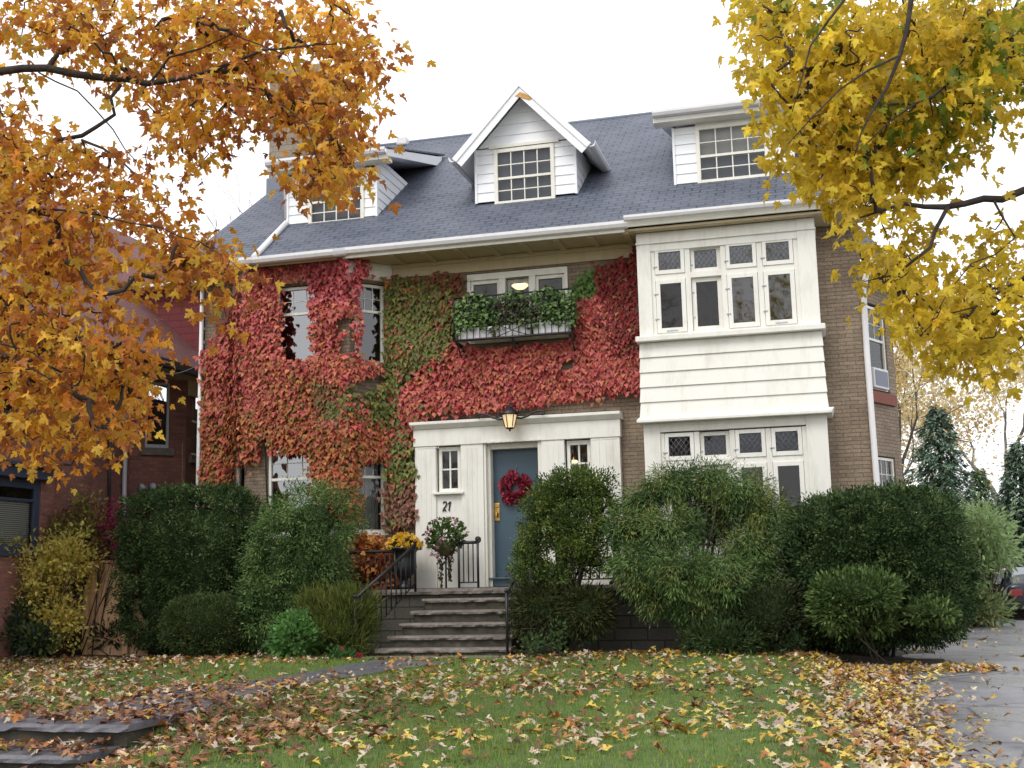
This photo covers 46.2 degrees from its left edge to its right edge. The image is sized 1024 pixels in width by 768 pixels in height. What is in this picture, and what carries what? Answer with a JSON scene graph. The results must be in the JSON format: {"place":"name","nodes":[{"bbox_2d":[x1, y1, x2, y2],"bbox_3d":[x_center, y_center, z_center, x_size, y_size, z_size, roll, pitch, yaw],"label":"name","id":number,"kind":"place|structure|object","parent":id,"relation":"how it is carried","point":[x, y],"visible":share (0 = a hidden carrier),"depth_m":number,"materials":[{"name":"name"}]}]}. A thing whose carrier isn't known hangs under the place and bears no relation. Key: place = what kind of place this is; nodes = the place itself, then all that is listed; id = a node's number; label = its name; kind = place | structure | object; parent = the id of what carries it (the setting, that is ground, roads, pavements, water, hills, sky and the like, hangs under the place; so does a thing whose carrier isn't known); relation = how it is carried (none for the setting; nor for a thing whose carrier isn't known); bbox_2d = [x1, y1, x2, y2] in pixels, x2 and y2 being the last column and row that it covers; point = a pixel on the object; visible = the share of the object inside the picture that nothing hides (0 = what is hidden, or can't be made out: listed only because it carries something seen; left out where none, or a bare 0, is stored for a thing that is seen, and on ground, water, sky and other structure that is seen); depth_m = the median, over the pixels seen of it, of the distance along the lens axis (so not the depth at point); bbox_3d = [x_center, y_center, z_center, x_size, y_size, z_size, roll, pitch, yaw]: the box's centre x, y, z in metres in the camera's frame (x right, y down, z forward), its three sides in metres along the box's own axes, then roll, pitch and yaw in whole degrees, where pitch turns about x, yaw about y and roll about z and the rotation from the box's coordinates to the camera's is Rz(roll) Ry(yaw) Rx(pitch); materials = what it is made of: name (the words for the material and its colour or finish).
{"place":"outdoors","nodes":[
{"label":"outdoors","id":0,"kind":"place"},
{"bbox_2d":[69,660,453,725],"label":"path","id":1,"kind":"structure","parent":0,"point":[377,665],"depth_m":14.43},
{"bbox_2d":[0,649,877,767],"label":"lawn","id":2,"kind":"structure","parent":0,"point":[850,763],"depth_m":10.41,"materials":[{"name":"green plant"}]},
{"bbox_2d":[0,712,179,767],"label":"stone steps","id":3,"kind":"structure","parent":2,"relation":"on","point":[122,734],"depth_m":10.27,"materials":[{"name":"grey stone"}]},
{"bbox_2d":[261,606,326,657],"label":"leafy plant","id":4,"kind":"object","parent":2,"relation":"on","point":[279,642],"visible":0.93,"depth_m":18.92,"materials":[{"name":"green plant"}]},
{"bbox_2d":[292,573,388,656],"bbox_3d":[-2.844,3.836,19.452,1.725,1.580,1.564,-4,-9,14],"label":"juniper","id":5,"kind":"object","parent":2,"relation":"on","point":[337,618],"visible":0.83,"depth_m":19.25,"materials":[{"name":"green plant"}]},
{"bbox_2d":[322,641,362,659],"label":"geranium plant","id":6,"kind":"object","parent":2,"relation":"on","point":[340,653],"visible":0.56,"depth_m":18.50,"materials":[{"name":"green plant"}]},
{"bbox_2d":[361,597,531,658],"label":"stone steps","id":7,"kind":"structure","parent":2,"relation":"on","point":[454,626],"depth_m":19.51,"materials":[{"name":"grey stone"}]},
{"bbox_2d":[353,541,416,653],"bbox_3d":[-2.083,3.545,19.881,0.063,1.915,1.731,-7,-11,30],"label":"iron railing","id":8,"kind":"object","parent":7,"relation":"on","point":[385,571],"visible":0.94,"depth_m":20.06,"materials":[{"name":"black metal"}]},
{"bbox_2d":[504,577,525,651],"bbox_3d":[0.071,3.534,19.378,0.066,1.461,1.565,-3,-9,12],"label":"iron railing","id":9,"kind":"object","parent":7,"relation":"on","point":[507,591],"visible":0.35,"depth_m":18.66,"materials":[{"name":"black metal"}]},
{"bbox_2d":[36,645,944,665],"bbox_3d":[-4.396,5.220,21.728,23.000,0.809,4.200,-4,-9,14],"label":"garden bed","id":10,"kind":"object","parent":2,"relation":"on","point":[865,658],"visible":0.09,"depth_m":18.66,"materials":[{"name":"soil"}]},
{"bbox_2d":[0,590,71,658],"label":"perennial plant","id":11,"kind":"object","parent":10,"relation":"on","point":[24,630],"visible":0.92,"depth_m":20.88,"materials":[{"name":"green plant"}]},
{"bbox_2d":[0,518,109,657],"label":"spirea bush","id":12,"kind":"object","parent":10,"relation":"on","point":[50,568],"visible":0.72,"depth_m":21.34,"materials":[{"name":"yellow plant"}]},
{"bbox_2d":[33,479,122,654],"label":"spindle bush","id":13,"kind":"object","parent":10,"relation":"on","point":[79,512],"visible":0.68,"depth_m":22.00,"materials":[{"name":"red plant"}]},
{"bbox_2d":[28,493,134,654],"bbox_3d":[-7.989,3.553,22.141,2.373,3.072,0.888,-4,-9,14],"label":"burning bush","id":14,"kind":"object","parent":10,"relation":"on","point":[104,527],"visible":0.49,"depth_m":21.95,"materials":[{"name":"brown plant"}]},
{"bbox_2d":[86,616,122,654],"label":"rhododendron bush","id":15,"kind":"object","parent":10,"relation":"on","point":[116,644],"visible":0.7,"depth_m":21.75,"materials":[{"name":"green plant"}]},
{"bbox_2d":[81,559,148,655],"bbox_3d":[-7.201,4.110,21.830,1.297,1.869,0.215,-4,-9,14],"label":"wooden fence","id":16,"kind":"object","parent":10,"relation":"on","point":[123,648],"visible":0.2,"depth_m":21.89,"materials":[{"name":"beige wood"}]},
{"bbox_2d":[105,443,272,655],"bbox_3d":[-5.759,3.034,21.804,2.854,3.908,2.326,-4,-9,14],"label":"yew hedge","id":17,"kind":"object","parent":10,"relation":"on","point":[189,549],"visible":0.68,"depth_m":21.08,"materials":[{"name":"green plant"}]},
{"bbox_2d":[157,589,252,657],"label":"yew bush","id":18,"kind":"object","parent":10,"relation":"on","point":[195,627],"visible":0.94,"depth_m":19.83,"materials":[{"name":"green plant"}]},
{"bbox_2d":[226,476,375,654],"bbox_3d":[-3.664,3.167,20.732,2.488,3.224,2.386,-4,-9,14],"label":"false cypress","id":19,"kind":"object","parent":10,"relation":"on","point":[308,526],"visible":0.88,"depth_m":20.33,"materials":[{"name":"green plant"}]},
{"bbox_2d":[352,585,709,651],"bbox_3d":[0.172,4.095,20.663,6.800,1.198,1.018,-4,-9,14],"label":"stone porch","id":20,"kind":"object","parent":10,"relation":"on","point":[636,634],"visible":0.33,"depth_m":19.90,"materials":[{"name":"grey stone"}]},
{"bbox_2d":[335,550,395,589],"bbox_3d":[-2.766,3.287,21.172,1.558,0.786,0.063,-4,-9,14],"label":"iron railing","id":21,"kind":"object","parent":20,"relation":"on","point":[374,551],"visible":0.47,"depth_m":21.09,"materials":[{"name":"black metal"}]},
{"bbox_2d":[336,528,399,589],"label":"orange shrub","id":22,"kind":"object","parent":20,"relation":"on","point":[372,542],"visible":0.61,"depth_m":21.34,"materials":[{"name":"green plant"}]},
{"bbox_2d":[388,547,420,588],"bbox_3d":[-1.893,3.245,21.154,0.580,0.730,0.580,-4,-9,14],"label":"garden urn","id":23,"kind":"object","parent":20,"relation":"on","point":[400,551],"visible":0.59,"depth_m":21.00,"materials":[{"name":"metal"}]},
{"bbox_2d":[385,531,424,549],"bbox_3d":[-1.909,2.782,21.231,0.717,0.366,0.652,-4,-9,14],"label":"chrysanthemum","id":24,"kind":"object","parent":23,"relation":"in","point":[407,539],"visible":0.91,"depth_m":21.11,"materials":[{"name":"yellow plant"}]},
{"bbox_2d":[421,516,469,588],"bbox_3d":[-1.158,2.938,20.978,0.863,1.261,0.683,-4,-9,14],"label":"flower basket","id":25,"kind":"object","parent":20,"relation":"on","point":[445,548],"visible":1,"depth_m":20.92,"materials":[{"name":"green plant"}]},
{"bbox_2d":[457,536,480,587],"bbox_3d":[-0.740,3.109,20.761,0.442,0.936,0.063,-4,-9,14],"label":"iron railing","id":26,"kind":"object","parent":20,"relation":"on","point":[477,541],"visible":0.97,"depth_m":20.76,"materials":[{"name":"black metal"}]},
{"bbox_2d":[529,531,663,579],"bbox_3d":[1.453,2.918,20.097,2.422,0.985,0.063,-4,-9,14],"label":"iron railing","id":27,"kind":"object","parent":20,"relation":"on","point":[599,578],"visible":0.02,"depth_m":20.06,"materials":[{"name":"black metal"}]},
{"bbox_2d":[497,566,623,652],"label":"yew bush","id":28,"kind":"object","parent":10,"relation":"on","point":[589,613],"visible":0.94,"depth_m":18.56,"materials":[{"name":"green plant"}]},
{"bbox_2d":[499,461,624,653],"bbox_3d":[0.863,2.807,19.154,2.037,3.231,1.475,-4,-9,14],"label":"yew topiary","id":29,"kind":"object","parent":10,"relation":"on","point":[578,537],"visible":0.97,"depth_m":18.97,"materials":[{"name":"green plant"}]},
{"bbox_2d":[597,453,798,647],"bbox_3d":[2.911,2.612,18.265,3.158,3.255,2.274,0,-9,-9],"label":"thread cypress","id":30,"kind":"object","parent":10,"relation":"on","point":[679,587],"visible":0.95,"depth_m":18.12,"materials":[{"name":"green plant"}]},
{"bbox_2d":[772,477,984,656],"bbox_3d":[5.541,2.808,18.282,3.076,2.732,3.012,-4,-9,14],"label":"yew hedge","id":31,"kind":"object","parent":10,"relation":"on","point":[871,526],"visible":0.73,"depth_m":17.41,"materials":[{"name":"green plant"}]},
{"bbox_2d":[513,616,568,658],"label":"weed plant","id":32,"kind":"object","parent":2,"relation":"on","point":[531,651],"visible":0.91,"depth_m":18.02,"materials":[{"name":"green plant"}]},
{"bbox_2d":[669,607,773,656],"bbox_3d":[3.056,3.707,17.582,1.380,0.930,1.430,2,-10,-18],"label":"juniper","id":33,"kind":"object","parent":2,"relation":"on","point":[713,638],"visible":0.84,"depth_m":17.33,"materials":[{"name":"green plant"}]},
{"bbox_2d":[720,567,816,654],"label":"yew bush","id":34,"kind":"object","parent":2,"relation":"on","point":[771,612],"visible":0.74,"depth_m":17.38,"materials":[{"name":"green plant"}]},
{"bbox_2d":[780,622,808,653],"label":"weed plant","id":35,"kind":"object","parent":2,"relation":"on","point":[796,639],"visible":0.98,"depth_m":17.17,"materials":[{"name":"green plant"}]},
{"bbox_2d":[803,558,962,664],"bbox_3d":[5.173,3.198,16.864,2.249,1.512,1.510,-4,-9,14],"label":"boxwood bush","id":36,"kind":"object","parent":2,"relation":"on","point":[860,601],"visible":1,"depth_m":16.68,"materials":[{"name":"green plant"}]},
{"bbox_2d":[0,0,1023,513],"label":"sky","id":37,"kind":"structure","parent":0,"point":[585,59],"materials":[{"name":"white"}]},
{"bbox_2d":[195,64,905,652],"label":"brick house","id":38,"kind":"structure","parent":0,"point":[757,350],"depth_m":21.81,"materials":[{"name":"paint"}]},
{"bbox_2d":[136,362,198,374],"bbox_3d":[-6.644,-0.318,23.290,1.327,0.282,0.019,1,-9,-13],"label":"utility cable","id":39,"kind":"object","parent":38,"relation":"attached to","point":[174,373],"visible":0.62,"depth_m":23.31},
{"bbox_2d":[236,451,241,511],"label":"window","id":40,"kind":"structure","parent":38,"relation":"in","point":[239,471],"depth_m":22.92,"materials":[{"name":"white paint"}]},
{"bbox_2d":[238,297,243,375],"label":"window","id":41,"kind":"structure","parent":38,"relation":"in","point":[243,297],"depth_m":23.35,"materials":[{"name":"white paint"}]},
{"bbox_2d":[192,258,393,528],"bbox_3d":[-4.247,0.148,22.512,4.214,5.219,0.920,-4,-9,14],"label":"climbing vine","id":42,"kind":"object","parent":38,"relation":"attached to","point":[263,391],"visible":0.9,"depth_m":22.20,"materials":[{"name":"red plant"}]},
{"bbox_2d":[268,445,336,537],"bbox_3d":[-3.863,1.957,22.019,1.410,1.690,0.160,-4,-9,14],"label":"window","id":43,"kind":"structure","parent":38,"relation":"in","point":[270,485],"depth_m":22.19,"materials":[{"name":"white paint"}]},
{"bbox_2d":[276,286,334,361],"bbox_3d":[-3.858,-1.085,22.533,1.200,1.520,0.080,-4,-9,14],"label":"window","id":44,"kind":"structure","parent":38,"relation":"in","point":[295,288],"depth_m":22.65,"materials":[{"name":"white paint"}]},
{"bbox_2d":[308,176,364,223],"bbox_3d":[-3.512,-3.678,24.157,1.280,1.080,0.190,-4,-9,14],"label":"window","id":45,"kind":"structure","parent":38,"relation":"in","point":[321,211],"depth_m":24.17,"materials":[{"name":"beige paint"}]},
{"bbox_2d":[354,284,383,365],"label":"window","id":46,"kind":"structure","parent":38,"relation":"in","point":[381,303],"depth_m":22.60,"materials":[{"name":"white paint"}]},
{"bbox_2d":[355,444,388,534],"bbox_3d":[-2.645,1.934,22.045,0.680,1.690,0.308,4,-11,-30],"label":"window","id":47,"kind":"structure","parent":38,"relation":"in","point":[370,477],"depth_m":22.15,"materials":[{"name":"white paint"}]},
{"bbox_2d":[298,270,469,537],"bbox_3d":[-2.338,0.359,22.099,3.219,4.980,0.652,-1,-9,-3],"label":"climbing vine","id":48,"kind":"object","parent":38,"relation":"attached to","point":[413,339],"visible":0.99,"depth_m":22.22,"materials":[{"name":"green plant"}]},
{"bbox_2d":[443,501,450,510],"bbox_3d":[-1.179,2.213,21.726,0.169,0.190,0.024,-4,-9,14],"label":"house number","id":49,"kind":"object","parent":38,"relation":"attached to","point":[449,503],"visible":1,"depth_m":21.72,"materials":[{"name":"metal"}]},
{"bbox_2d":[433,446,463,494],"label":"window","id":50,"kind":"structure","parent":38,"relation":"in","point":[442,491],"depth_m":21.90,"materials":[{"name":"white paint"}]},
{"bbox_2d":[476,403,544,430],"bbox_3d":[-0.007,0.594,21.501,1.270,0.549,0.568,-4,-9,14],"label":"wall lantern","id":51,"kind":"object","parent":38,"relation":"attached to","point":[509,414],"depth_m":21.32,"materials":[{"name":"metal"}]},
{"bbox_2d":[489,448,538,586],"bbox_3d":[0.088,2.389,21.582,1.010,2.458,0.300,-4,-9,14],"label":"door","id":52,"kind":"structure","parent":38,"relation":"in","point":[526,460],"depth_m":21.71,"materials":[{"name":"blue paint"}]},
{"bbox_2d":[497,465,532,505],"bbox_3d":[0.053,1.827,21.660,0.663,0.750,0.197,-4,-9,14],"label":"wreath","id":53,"kind":"object","parent":52,"relation":"attached to","point":[505,481],"visible":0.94,"depth_m":21.65,"materials":[{"name":"red plant"}]},
{"bbox_2d":[389,245,640,462],"bbox_3d":[0.095,-0.076,21.703,5.053,4.598,0.313,-4,-9,14],"label":"climbing vine","id":54,"kind":"object","parent":38,"relation":"attached to","point":[606,330],"visible":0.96,"depth_m":21.57,"materials":[{"name":"red plant"}]},
{"bbox_2d":[453,288,576,357],"bbox_3d":[0.062,-1.040,21.752,2.224,1.154,0.518,-4,-9,14],"label":"balcony railing","id":55,"kind":"object","parent":38,"relation":"attached to","point":[457,343],"depth_m":21.53,"materials":[{"name":"metal"}]},
{"bbox_2d":[458,326,495,341],"bbox_3d":[-0.634,-0.905,21.849,0.668,0.200,0.278,-4,-9,14],"label":"planter box","id":56,"kind":"object","parent":55,"relation":"attached to","point":[468,334],"visible":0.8,"depth_m":21.73,"materials":[{"name":"plastic"}]},
{"bbox_2d":[495,324,532,338],"bbox_3d":[0.042,-0.949,21.674,0.668,0.200,0.278,-4,-9,14],"label":"planter box","id":57,"kind":"object","parent":55,"relation":"attached to","point":[522,329],"visible":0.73,"depth_m":21.55,"materials":[{"name":"plastic"}]},
{"bbox_2d":[450,284,578,338],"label":"ivy plant","id":58,"kind":"object","parent":55,"relation":"on","point":[473,312],"visible":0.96,"depth_m":21.58,"materials":[{"name":"green plant"}]},
{"bbox_2d":[532,321,570,336],"bbox_3d":[0.719,-0.992,21.499,0.668,0.200,0.278,-4,-9,14],"label":"planter box","id":59,"kind":"object","parent":55,"relation":"attached to","point":[548,328],"visible":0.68,"depth_m":21.39,"materials":[{"name":"plastic"}]},
{"bbox_2d":[467,266,569,344],"bbox_3d":[0.123,-1.427,22.166,1.920,1.320,0.220,-4,-9,14],"label":"window","id":60,"kind":"structure","parent":38,"relation":"in","point":[532,277],"depth_m":22.12,"materials":[{"name":"beige paint"}]},
{"bbox_2d":[512,283,527,289],"bbox_3d":[0.154,-2.165,23.854,0.340,0.570,0.340,-4,-9,14],"label":"ceiling lamp","id":61,"kind":"object","parent":38,"relation":"hanging from","point":[519,286],"visible":0.66,"depth_m":23.72,"materials":[{"name":"white glass"}]},
{"bbox_2d":[493,143,555,203],"bbox_3d":[0.255,-3.999,23.196,1.280,1.180,0.190,-4,-9,14],"label":"window","id":62,"kind":"structure","parent":38,"relation":"in","point":[522,174],"depth_m":23.24,"materials":[{"name":"beige paint"}]},
{"bbox_2d":[567,440,590,476],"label":"window","id":63,"kind":"structure","parent":38,"relation":"in","point":[576,442],"depth_m":21.33,"materials":[{"name":"white paint"}]},
{"bbox_2d":[653,249,684,274],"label":"window","id":64,"kind":"structure","parent":38,"relation":"in","point":[656,253],"depth_m":20.86,"materials":[{"name":"white paint"}]},
{"bbox_2d":[654,278,687,333],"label":"window","id":65,"kind":"structure","parent":38,"relation":"in","point":[681,280],"depth_m":20.73,"materials":[{"name":"white paint"}]},
{"bbox_2d":[663,432,694,460],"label":"window","id":66,"kind":"structure","parent":38,"relation":"in","point":[690,434],"depth_m":20.34,"materials":[{"name":"white paint"}]},
{"bbox_2d":[666,466,695,540],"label":"window","id":67,"kind":"structure","parent":38,"relation":"in","point":[675,466],"depth_m":20.23,"materials":[{"name":"white paint"}]},
{"bbox_2d":[690,247,720,271],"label":"window","id":68,"kind":"structure","parent":38,"relation":"in","point":[692,258],"depth_m":20.79,"materials":[{"name":"white paint"}]},
{"bbox_2d":[691,276,723,330],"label":"window","id":69,"kind":"structure","parent":38,"relation":"in","point":[718,278],"depth_m":20.66,"materials":[{"name":"white paint"}]},
{"bbox_2d":[700,431,730,458],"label":"window","id":70,"kind":"structure","parent":38,"relation":"in","point":[702,434],"depth_m":20.27,"materials":[{"name":"white paint"}]},
{"bbox_2d":[701,464,733,538],"bbox_3d":[3.442,1.984,20.131,0.522,1.250,0.072,-4,-9,14],"label":"window","id":71,"kind":"structure","parent":38,"relation":"in","point":[722,466],"depth_m":20.17,"materials":[{"name":"white paint"}]},
{"bbox_2d":[695,119,769,182],"bbox_3d":[4.082,-4.250,22.207,1.400,1.170,0.190,-4,-9,14],"label":"window","id":72,"kind":"structure","parent":38,"relation":"in","point":[723,152],"depth_m":22.27,"materials":[{"name":"beige paint"}]},
{"bbox_2d":[724,242,756,268],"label":"window","id":73,"kind":"structure","parent":38,"relation":"in","point":[742,265],"depth_m":20.55,"materials":[{"name":"white paint"}]},
{"bbox_2d":[726,272,759,327],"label":"window","id":74,"kind":"structure","parent":38,"relation":"in","point":[752,274],"depth_m":20.42,"materials":[{"name":"white paint"}]},
{"bbox_2d":[734,429,765,457],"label":"window","id":75,"kind":"structure","parent":38,"relation":"in","point":[762,431],"depth_m":20.04,"materials":[{"name":"white paint"}]},
{"bbox_2d":[737,462,767,532],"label":"window","id":76,"kind":"structure","parent":38,"relation":"in","point":[764,464],"depth_m":19.95,"materials":[{"name":"white paint"}]},
{"bbox_2d":[761,239,793,265],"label":"window","id":77,"kind":"structure","parent":38,"relation":"in","point":[765,262],"depth_m":20.40,"materials":[{"name":"white paint"}]},
{"bbox_2d":[762,269,796,325],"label":"window","id":78,"kind":"structure","parent":38,"relation":"in","point":[788,271],"depth_m":20.27,"materials":[{"name":"white paint"}]},
{"bbox_2d":[770,427,802,455],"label":"window","id":79,"kind":"structure","parent":38,"relation":"in","point":[786,429],"depth_m":19.89,"materials":[{"name":"white paint"}]},
{"bbox_2d":[772,461,805,532],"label":"window","id":80,"kind":"structure","parent":38,"relation":"in","point":[786,463],"depth_m":19.80,"materials":[{"name":"white paint"}]},
{"bbox_2d":[867,306,887,392],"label":"window","id":81,"kind":"structure","parent":38,"relation":"in","point":[882,343],"depth_m":23.74,"materials":[{"name":"white paint"}]},
{"bbox_2d":[878,457,894,486],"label":"window","id":82,"kind":"structure","parent":38,"relation":"in","point":[891,466],"depth_m":23.25,"materials":[{"name":"white paint"}]},
{"bbox_2d":[609,539,623,584],"bbox_3d":[1.751,2.934,20.098,0.280,0.840,0.276,-4,-9,14],"label":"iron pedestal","id":83,"kind":"object","parent":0,"point":[610,582],"visible":0.14,"depth_m":20.02,"materials":[{"name":"black metal"}]},
{"bbox_2d":[874,616,1023,767],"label":"driveway","id":84,"kind":"structure","parent":0,"point":[1004,730],"depth_m":13.51,"materials":[{"name":"grey asphalt"}]},
{"bbox_2d":[945,569,1023,627],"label":"ground shrub","id":85,"kind":"object","parent":84,"relation":"on","point":[987,615],"visible":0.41,"depth_m":27.56,"materials":[{"name":"green plant"}]},
{"bbox_2d":[957,491,1023,625],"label":"sumac shrub","id":86,"kind":"object","parent":84,"relation":"on","point":[989,539],"visible":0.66,"depth_m":27.96,"materials":[{"name":"green plant"}]},
{"bbox_2d":[983,568,1023,615],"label":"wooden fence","id":87,"kind":"object","parent":84,"relation":"on","point":[1020,613],"visible":0.03,"depth_m":33.35,"materials":[{"name":"brown wood"}]},
{"bbox_2d":[980,564,1023,581],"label":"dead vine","id":88,"kind":"object","parent":87,"relation":"hanging from","point":[997,571],"visible":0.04,"depth_m":33.45,"materials":[{"name":"plant"}]},
{"bbox_2d":[987,565,1023,618],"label":"parked car","id":89,"kind":"object","parent":84,"relation":"on","point":[1016,587],"visible":0.4,"depth_m":31.22,"materials":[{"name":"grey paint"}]},
{"bbox_3d":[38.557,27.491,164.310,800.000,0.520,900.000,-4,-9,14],"label":"ground","id":90,"kind":"structure","parent":0,"visible":0},
{"bbox_2d":[0,182,205,659],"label":"brick house","id":91,"kind":"structure","parent":90,"relation":"on","point":[24,501],"depth_m":24.44,"materials":[{"name":"red brick"}]},
{"bbox_2d":[0,477,40,556],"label":"window","id":92,"kind":"structure","parent":91,"relation":"in","point":[34,501],"depth_m":21.75,"materials":[{"name":"blue paint"}]},
{"bbox_2d":[138,483,158,490],"bbox_3d":[-7.507,2.150,24.915,0.426,0.164,0.320,-4,-9,14],"label":"floodlight","id":93,"kind":"object","parent":91,"relation":"attached to","point":[140,486],"visible":0.67,"depth_m":24.81,"materials":[{"name":"grey metal"}]},
{"bbox_2d":[145,382,169,447],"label":"window","id":94,"kind":"structure","parent":91,"relation":"in","point":[155,383],"depth_m":25.46,"materials":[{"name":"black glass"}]},
{"bbox_2d":[0,0,436,495],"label":"maple tree","id":95,"kind":"object","parent":90,"relation":"on","point":[49,256],"visible":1,"depth_m":9.22,"materials":[{"name":"orange plant"}]},
{"bbox_2d":[197,170,262,237],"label":"bare tree","id":96,"kind":"object","parent":90,"relation":"on","point":[233,203],"visible":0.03,"depth_m":45.79,"materials":[{"name":"brown plant"}]},
{"bbox_2d":[0,625,1023,767],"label":"fallen leaves","id":97,"kind":"object","parent":90,"relation":"on","point":[884,716],"visible":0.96,"depth_m":11.36,"materials":[{"name":"yellow plant"}]},
{"bbox_2d":[712,0,1023,407],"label":"maple tree","id":98,"kind":"object","parent":90,"relation":"on","point":[857,157],"visible":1,"depth_m":7.75,"materials":[{"name":"yellow plant"}]},
{"bbox_2d":[891,261,1021,497],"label":"deciduous tree","id":99,"kind":"object","parent":90,"relation":"on","point":[904,379],"visible":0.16,"depth_m":40.40,"materials":[{"name":"grey plant"}]},
{"bbox_2d":[904,405,1012,591],"bbox_3d":[12.628,3.878,35.643,4.012,6.530,4.134,7,-12,-41],"label":"spruce tree","id":100,"kind":"object","parent":90,"relation":"on","point":[933,463],"visible":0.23,"depth_m":35.71,"materials":[{"name":"green plant"}]},
{"bbox_2d":[894,330,1023,534],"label":"deciduous tree","id":101,"kind":"object","parent":90,"relation":"on","point":[1020,381],"visible":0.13,"depth_m":51.08,"materials":[{"name":"grey plant"}]},
{"bbox_2d":[964,464,1009,561],"bbox_3d":[15.640,5.185,39.735,3.124,5.042,3.063,-4,-9,14],"label":"spruce tree","id":102,"kind":"object","parent":90,"relation":"on","point":[983,485],"visible":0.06,"depth_m":39.99,"materials":[{"name":"green plant"}]},
{"bbox_2d":[989,439,1023,564],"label":"spruce tree","id":103,"kind":"object","parent":90,"relation":"on","point":[1008,490],"visible":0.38,"depth_m":36.94,"materials":[{"name":"green plant"}]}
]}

